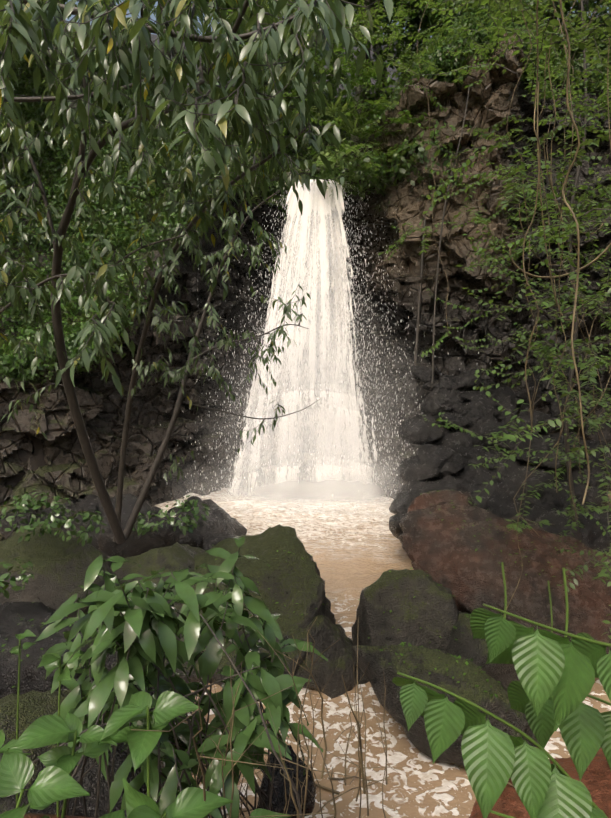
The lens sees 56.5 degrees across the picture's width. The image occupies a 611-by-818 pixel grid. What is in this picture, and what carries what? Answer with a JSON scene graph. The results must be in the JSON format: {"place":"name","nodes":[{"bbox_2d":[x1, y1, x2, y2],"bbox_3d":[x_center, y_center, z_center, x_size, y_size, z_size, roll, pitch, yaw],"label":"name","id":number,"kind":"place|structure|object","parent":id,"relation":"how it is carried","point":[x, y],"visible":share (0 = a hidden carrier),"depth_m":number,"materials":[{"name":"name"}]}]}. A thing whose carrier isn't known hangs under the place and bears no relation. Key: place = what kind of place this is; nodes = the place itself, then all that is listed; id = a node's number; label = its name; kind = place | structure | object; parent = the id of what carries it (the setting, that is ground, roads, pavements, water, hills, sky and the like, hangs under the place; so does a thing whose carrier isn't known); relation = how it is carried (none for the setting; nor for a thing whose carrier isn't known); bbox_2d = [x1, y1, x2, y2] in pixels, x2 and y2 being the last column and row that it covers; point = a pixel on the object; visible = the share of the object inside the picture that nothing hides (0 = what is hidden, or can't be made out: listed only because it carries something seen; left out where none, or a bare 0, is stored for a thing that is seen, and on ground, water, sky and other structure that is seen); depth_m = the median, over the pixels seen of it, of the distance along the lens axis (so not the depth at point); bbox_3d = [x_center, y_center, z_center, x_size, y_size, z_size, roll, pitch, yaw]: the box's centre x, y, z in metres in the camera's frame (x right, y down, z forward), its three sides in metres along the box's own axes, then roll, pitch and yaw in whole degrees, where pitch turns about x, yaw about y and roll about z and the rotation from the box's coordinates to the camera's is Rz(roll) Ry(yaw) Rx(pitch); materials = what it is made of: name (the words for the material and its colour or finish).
{"place":"outdoors","nodes":[
{"label":"outdoors","id":0,"kind":"place"},
{"bbox_2d":[0,524,111,617],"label":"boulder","id":1,"kind":"object","parent":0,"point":[59,570],"visible":0.71,"depth_m":8.33,"materials":[{"name":"stone"}]},
{"bbox_2d":[155,259,430,515],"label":"water spray","id":2,"kind":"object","parent":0,"point":[379,472],"depth_m":14.80,"materials":[{"name":"white liquid"}]},
{"bbox_2d":[0,15,610,817],"bbox_3d":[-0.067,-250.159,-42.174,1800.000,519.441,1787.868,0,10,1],"label":"terrain ground","id":3,"kind":"structure","parent":0,"point":[596,779],"depth_m":6.36,"materials":[{"name":"soil"}]},
{"bbox_2d":[25,722,164,817],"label":"boulder","id":4,"kind":"object","parent":3,"relation":"on","point":[90,779],"visible":0.17,"depth_m":3.96,"materials":[{"name":"grey stone"}]},
{"bbox_2d":[0,494,236,550],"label":"rock","id":5,"kind":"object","parent":3,"relation":"on","point":[210,534],"visible":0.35,"depth_m":11.57,"materials":[{"name":"grey stone"}]},
{"bbox_2d":[0,629,290,817],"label":"broadleaf plant","id":6,"kind":"object","parent":3,"relation":"on","point":[55,781],"depth_m":2.14,"materials":[{"name":"green plant"}]},
{"bbox_2d":[32,536,327,817],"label":"glossy shrub","id":7,"kind":"object","parent":3,"relation":"on","point":[140,632],"depth_m":2.98,"materials":[{"name":"green plant"}]},
{"bbox_2d":[0,0,392,543],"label":"tree","id":8,"kind":"object","parent":3,"relation":"on","point":[27,26],"depth_m":3.43,"materials":[{"name":"green plant"}]},
{"bbox_2d":[257,745,315,817],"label":"rock","id":9,"kind":"object","parent":3,"relation":"on","point":[278,784],"visible":0.48,"depth_m":5.13,"materials":[{"name":"black stone"}]},
{"bbox_2d":[1,491,583,697],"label":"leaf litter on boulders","id":10,"kind":"object","parent":3,"relation":"on","point":[403,644],"visible":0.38,"depth_m":7.12,"materials":[{"name":"brown plant"}]},
{"bbox_2d":[0,0,610,540],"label":"cliff","id":11,"kind":"structure","parent":3,"relation":"on","point":[64,472],"depth_m":15.50,"materials":[{"name":"brown stone"}]},
{"bbox_2d":[9,0,610,228],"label":"canopy","id":12,"kind":"object","parent":11,"relation":"on","point":[392,170],"depth_m":17.42,"materials":[{"name":"green plant"}]},
{"bbox_2d":[8,0,610,183],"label":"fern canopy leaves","id":13,"kind":"object","parent":12,"relation":"attached to","point":[413,168],"visible":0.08,"depth_m":16.17,"materials":[{"name":"green plant"}]},
{"bbox_2d":[228,88,401,209],"bbox_3d":[0.232,-7.268,16.202,6.095,3.271,2.323,0,10,1],"label":"shrub","id":14,"kind":"object","parent":11,"relation":"on","point":[351,122],"visible":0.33,"depth_m":16.01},
{"bbox_2d":[211,0,421,183],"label":"tree","id":15,"kind":"object","parent":11,"relation":"on","point":[289,173],"visible":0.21,"depth_m":16.60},
{"bbox_2d":[211,0,484,176],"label":"tree","id":16,"kind":"object","parent":11,"relation":"on","point":[377,104],"visible":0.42,"depth_m":15.64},
{"bbox_2d":[0,0,610,393],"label":"slope bushes","id":17,"kind":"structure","parent":3,"relation":"on","point":[465,16],"depth_m":15.45,"materials":[{"name":"green plant"}]},
{"bbox_2d":[20,0,610,196],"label":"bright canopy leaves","id":18,"kind":"object","parent":3,"relation":"on","point":[453,128],"visible":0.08,"depth_m":17.61,"materials":[{"name":"green plant"}]},
{"bbox_2d":[152,469,610,817],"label":"water pool","id":19,"kind":"structure","parent":3,"relation":"on","point":[355,554],"depth_m":7.12,"materials":[{"name":"brown liquid"}]},
{"bbox_2d":[0,689,87,813],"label":"boulder","id":20,"kind":"object","parent":19,"relation":"on","point":[34,705],"visible":0.17,"depth_m":4.95,"materials":[{"name":"stone"}]},
{"bbox_2d":[0,602,155,698],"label":"boulder","id":21,"kind":"object","parent":19,"relation":"on","point":[32,675],"visible":0.31,"depth_m":5.93,"materials":[{"name":"grey stone"}]},
{"bbox_2d":[98,494,198,562],"bbox_3d":[-2.987,2.372,10.698,1.809,1.654,1.506,-5,11,-25],"label":"boulder","id":22,"kind":"object","parent":19,"relation":"on","point":[134,544],"visible":0.33,"depth_m":10.05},
{"bbox_2d":[110,542,204,641],"bbox_3d":[-1.784,3.256,9.347,2.326,2.202,2.772,8,13,39],"label":"boulder","id":23,"kind":"object","parent":19,"relation":"in","point":[176,556],"visible":0.19,"depth_m":8.81,"materials":[{"name":"stone"}]},
{"bbox_2d":[0,489,208,598],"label":"bushes","id":24,"kind":"object","parent":23,"relation":"on","point":[53,524],"visible":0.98,"depth_m":8.17,"materials":[{"name":"green plant"}]},
{"bbox_2d":[177,499,246,548],"bbox_3d":[-2.087,2.855,12.297,1.590,1.737,2.148,0,10,1],"label":"boulder","id":25,"kind":"object","parent":19,"relation":"in","point":[234,526],"visible":0.21,"depth_m":12.20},
{"bbox_2d":[163,524,335,686],"bbox_3d":[-0.970,3.243,8.667,2.767,2.352,2.889,6,12,30],"label":"slab boulder","id":26,"kind":"object","parent":19,"relation":"in","point":[302,584],"visible":0.33,"depth_m":8.39,"materials":[{"name":"green stone"}]},
{"bbox_2d":[204,181,403,501],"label":"waterfall","id":27,"kind":"structure","parent":19,"relation":"on","point":[316,198],"depth_m":15.14,"materials":[{"name":"white liquid"}]},
{"bbox_2d":[147,183,478,505],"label":"waterfall droplets","id":28,"kind":"object","parent":19,"relation":"on","point":[339,278],"depth_m":15.20},
{"bbox_2d":[238,179,396,500],"bbox_3d":[0.419,-1.918,15.301,4.600,8.600,2.396,0,10,1],"label":"waterfall spray","id":29,"kind":"object","parent":19,"relation":"on","point":[312,180],"visible":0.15,"depth_m":14.99,"materials":[{"name":"white liquid"}]},
{"bbox_2d":[278,615,368,698],"bbox_3d":[0.235,3.626,8.326,1.693,1.633,1.818,0,10,1],"label":"slab boulder","id":30,"kind":"object","parent":19,"relation":"in","point":[325,632],"visible":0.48,"depth_m":7.64,"materials":[{"name":"grey stone"}]},
{"bbox_2d":[131,617,560,817],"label":"dead twigs","id":31,"kind":"object","parent":19,"relation":"on","point":[362,769],"visible":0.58,"depth_m":2.23,"materials":[{"name":"brown wood"}]},
{"bbox_2d":[352,569,457,652],"bbox_3d":[1.374,3.350,7.987,1.629,2.094,1.188,2,10,11],"label":"pointed boulder","id":32,"kind":"object","parent":19,"relation":"in","point":[430,609],"visible":0.52,"depth_m":7.78,"materials":[{"name":"grey stone"}]},
{"bbox_2d":[351,645,538,766],"bbox_3d":[1.529,3.338,6.548,2.199,1.158,1.097,4,11,19],"label":"mossy boulder","id":33,"kind":"object","parent":19,"relation":"on","point":[425,660],"visible":0.54,"depth_m":6.29,"materials":[{"name":"stone"}]},
{"bbox_2d":[326,0,610,632],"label":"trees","id":34,"kind":"object","parent":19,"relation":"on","point":[566,425],"depth_m":6.97,"materials":[{"name":"green plant"}]},
{"bbox_2d":[417,0,610,615],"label":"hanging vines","id":35,"kind":"object","parent":34,"relation":"hanging from","point":[559,207],"visible":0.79,"depth_m":5.35,"materials":[{"name":"plant"}]},
{"bbox_2d":[445,612,519,689],"bbox_3d":[2.497,3.233,7.532,1.228,1.165,1.812,4,11,24],"label":"red boulder","id":36,"kind":"object","parent":19,"relation":"in","point":[466,645],"visible":0.21,"depth_m":6.95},
{"bbox_2d":[399,501,610,653],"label":"red boulder","id":37,"kind":"object","parent":19,"relation":"on","point":[444,553],"visible":0.73,"depth_m":8.18,"materials":[{"name":"brown stone"}]},
{"bbox_2d":[407,489,477,512],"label":"rock","id":38,"kind":"object","parent":37,"relation":"on","point":[431,498],"visible":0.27,"depth_m":9.45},
{"bbox_2d":[301,0,610,638],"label":"climbing vines","id":39,"kind":"object","parent":3,"relation":"on","point":[554,23],"visible":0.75,"depth_m":7.49,"materials":[{"name":"green plant"}]},
{"bbox_2d":[389,359,610,556],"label":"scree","id":40,"kind":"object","parent":3,"relation":"on","point":[444,458],"visible":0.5,"depth_m":12.06,"materials":[{"name":"grey stone"}]},
{"bbox_2d":[472,491,502,508],"bbox_3d":[3.324,2.321,11.313,2.047,1.223,2.624,8,13,39],"label":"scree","id":41,"kind":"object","parent":40,"relation":"on","point":[477,502],"depth_m":11.19,"materials":[{"name":"grey stone"}]},
{"bbox_2d":[474,442,510,461],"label":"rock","id":42,"kind":"object","parent":40,"relation":"on","point":[491,453],"visible":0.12,"depth_m":12.14,"materials":[{"name":"grey stone"}]},
{"bbox_2d":[492,434,585,470],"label":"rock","id":43,"kind":"object","parent":40,"relation":"on","point":[539,443],"visible":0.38,"depth_m":11.80,"materials":[{"name":"grey stone"}]},
{"bbox_2d":[392,562,610,817],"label":"leafy branch","id":44,"kind":"object","parent":3,"relation":"on","point":[549,692],"depth_m":1.38,"materials":[{"name":"green plant"}]},
{"bbox_2d":[53,0,608,75],"label":"sky","id":45,"kind":"structure","parent":0,"point":[152,16],"materials":[{"name":"white"}]}
]}

